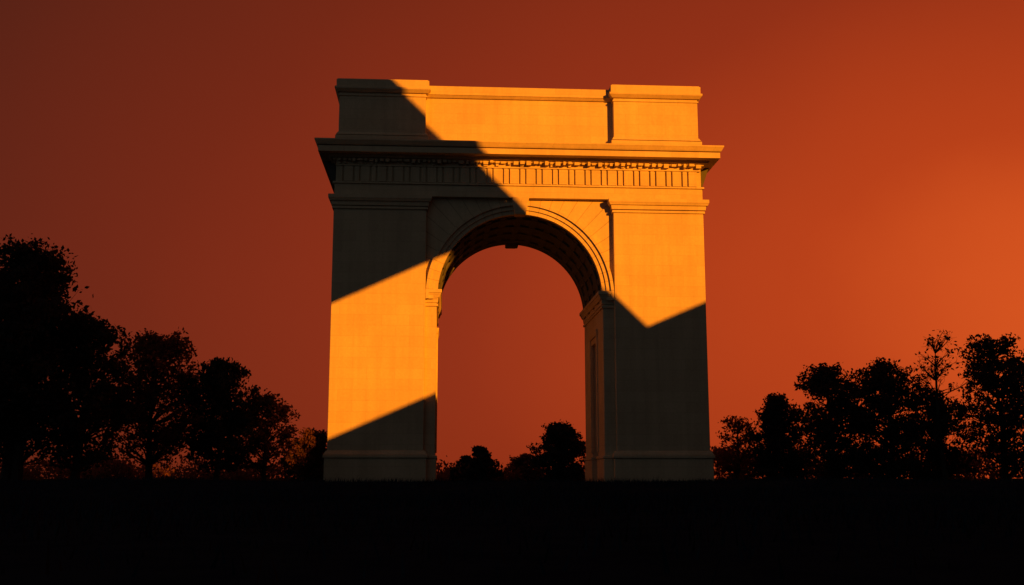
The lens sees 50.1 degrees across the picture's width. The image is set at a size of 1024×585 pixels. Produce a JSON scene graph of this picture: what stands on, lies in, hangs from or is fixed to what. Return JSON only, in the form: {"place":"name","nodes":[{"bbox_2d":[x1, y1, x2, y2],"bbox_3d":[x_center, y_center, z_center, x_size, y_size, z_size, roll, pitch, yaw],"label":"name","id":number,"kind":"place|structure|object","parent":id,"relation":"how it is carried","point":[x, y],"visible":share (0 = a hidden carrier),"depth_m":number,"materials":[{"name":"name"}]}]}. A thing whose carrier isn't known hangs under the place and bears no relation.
{"place":"outdoors","nodes":[
{"label":"outdoors","id":0,"kind":"place"},
{"bbox_2d":[0,472,1023,584],"bbox_3d":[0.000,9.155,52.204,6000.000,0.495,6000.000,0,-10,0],"label":"ground","id":1,"kind":"structure","parent":0,"point":[991,563],"depth_m":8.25,"materials":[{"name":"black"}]},
{"bbox_2d":[0,262,51,466],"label":"oak tree","id":2,"kind":"object","parent":1,"relation":"on","point":[6,345],"depth_m":44.65,"materials":[{"name":"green plant"}]},
{"bbox_2d":[0,233,106,480],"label":"oak tree","id":3,"kind":"object","parent":1,"relation":"on","point":[35,268],"visible":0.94,"depth_m":41.31,"materials":[{"name":"black plant"}]},
{"bbox_2d":[10,308,165,479],"bbox_3d":[-16.564,3.987,42.910,5.929,7.167,4.732,3,-10,-19],"label":"oak tree","id":4,"kind":"object","parent":1,"relation":"on","point":[100,337],"visible":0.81,"depth_m":42.59,"materials":[{"name":"black plant"}]},
{"bbox_2d":[78,326,225,478],"bbox_3d":[-15.584,5.132,48.047,6.044,7.103,6.548,0,-10,0],"label":"oak tree","id":5,"kind":"object","parent":1,"relation":"on","point":[156,354],"visible":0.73,"depth_m":47.38,"materials":[{"name":"black plant"}]},
{"bbox_2d":[163,357,276,479],"bbox_3d":[-13.147,5.818,48.596,4.975,6.081,4.635,7,-12,-35],"label":"oak tree","id":6,"kind":"object","parent":1,"relation":"on","point":[228,418],"visible":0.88,"depth_m":48.18,"materials":[{"name":"black plant"}]},
{"bbox_2d":[236,391,307,480],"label":"maple tree","id":7,"kind":"object","parent":1,"relation":"on","point":[259,440],"visible":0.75,"depth_m":50.09,"materials":[{"name":"black plant"}]},
{"bbox_2d":[277,436,323,481],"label":"maple tree","id":8,"kind":"object","parent":1,"relation":"on","point":[288,472],"visible":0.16,"depth_m":55.68,"materials":[{"name":"black plant"}]},
{"bbox_2d":[283,427,326,481],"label":"maple tree","id":9,"kind":"object","parent":1,"relation":"on","point":[314,439],"visible":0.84,"depth_m":53.07,"materials":[{"name":"black plant"}]},
{"bbox_2d":[449,455,478,480],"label":"oak tree","id":10,"kind":"object","parent":1,"relation":"on","point":[466,459],"visible":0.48,"depth_m":92.46,"materials":[{"name":"black plant"}]},
{"bbox_2d":[461,445,503,481],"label":"oak tree","id":11,"kind":"object","parent":1,"relation":"on","point":[483,462],"visible":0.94,"depth_m":90.36,"materials":[{"name":"black plant"}]},
{"bbox_2d":[0,438,1023,481],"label":"distant woods","id":12,"kind":"object","parent":1,"relation":"on","point":[122,468],"visible":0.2,"depth_m":99.11,"materials":[{"name":"black plant"}]},
{"bbox_2d":[314,78,723,481],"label":"triumphal arch","id":13,"kind":"structure","parent":1,"relation":"on","point":[596,195],"depth_m":54.29,"materials":[{"name":"stone"}]},
{"bbox_2d":[504,453,544,481],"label":"oak tree","id":14,"kind":"object","parent":1,"relation":"on","point":[516,462],"visible":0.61,"depth_m":95.75,"materials":[{"name":"black plant"}]},
{"bbox_2d":[523,419,585,481],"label":"oak tree","id":15,"kind":"object","parent":1,"relation":"on","point":[563,447],"visible":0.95,"depth_m":90.07,"materials":[{"name":"black plant"}]},
{"bbox_2d":[714,415,761,480],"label":"maple tree","id":16,"kind":"object","parent":1,"relation":"on","point":[738,460],"visible":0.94,"depth_m":57.23,"materials":[{"name":"black plant"}]},
{"bbox_2d":[742,392,818,479],"bbox_3d":[14.012,7.926,57.597,4.117,5.368,4.040,0,-10,0],"label":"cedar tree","id":17,"kind":"object","parent":1,"relation":"on","point":[775,426],"visible":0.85,"depth_m":56.98,"materials":[{"name":"black plant"}]},
{"bbox_2d":[770,362,883,479],"bbox_3d":[16.148,6.958,56.754,5.648,6.726,6.198,0,-10,0],"label":"oak tree","id":18,"kind":"object","parent":1,"relation":"on","point":[829,427],"visible":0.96,"depth_m":55.87,"materials":[{"name":"black plant"}]},
{"bbox_2d":[827,357,939,479],"bbox_3d":[19.105,6.863,56.880,5.753,6.986,6.743,0,-10,0],"label":"oak tree","id":19,"kind":"object","parent":1,"relation":"on","point":[885,382],"visible":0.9,"depth_m":55.92,"materials":[{"name":"black plant"}]},
{"bbox_2d":[894,390,982,480],"bbox_3d":[22.154,7.709,57.380,4.316,5.404,4.938,7,-12,-35],"label":"oak tree","id":20,"kind":"object","parent":1,"relation":"on","point":[932,452],"visible":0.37,"depth_m":56.62,"materials":[{"name":"black plant"}]},
{"bbox_2d":[909,329,979,480],"bbox_3d":[21.808,5.954,55.591,2.782,8.306,4.225,5,-11,-29],"label":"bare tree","id":21,"kind":"object","parent":1,"relation":"on","point":[935,375],"visible":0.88,"depth_m":55.74,"materials":[{"name":"black plant"}]},
{"bbox_2d":[944,332,1023,480],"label":"oak tree","id":22,"kind":"object","parent":1,"relation":"on","point":[1007,382],"visible":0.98,"depth_m":54.19,"materials":[{"name":"black plant"}]},
{"bbox_2d":[1010,346,1023,442],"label":"oak tree","id":23,"kind":"object","parent":1,"relation":"on","point":[1022,394],"visible":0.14,"depth_m":56.75,"materials":[{"name":"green plant"}]},
{"bbox_2d":[0,0,1023,478],"label":"sky","id":24,"kind":"structure","parent":0,"point":[864,192],"materials":[{"name":"orange"}]}
]}

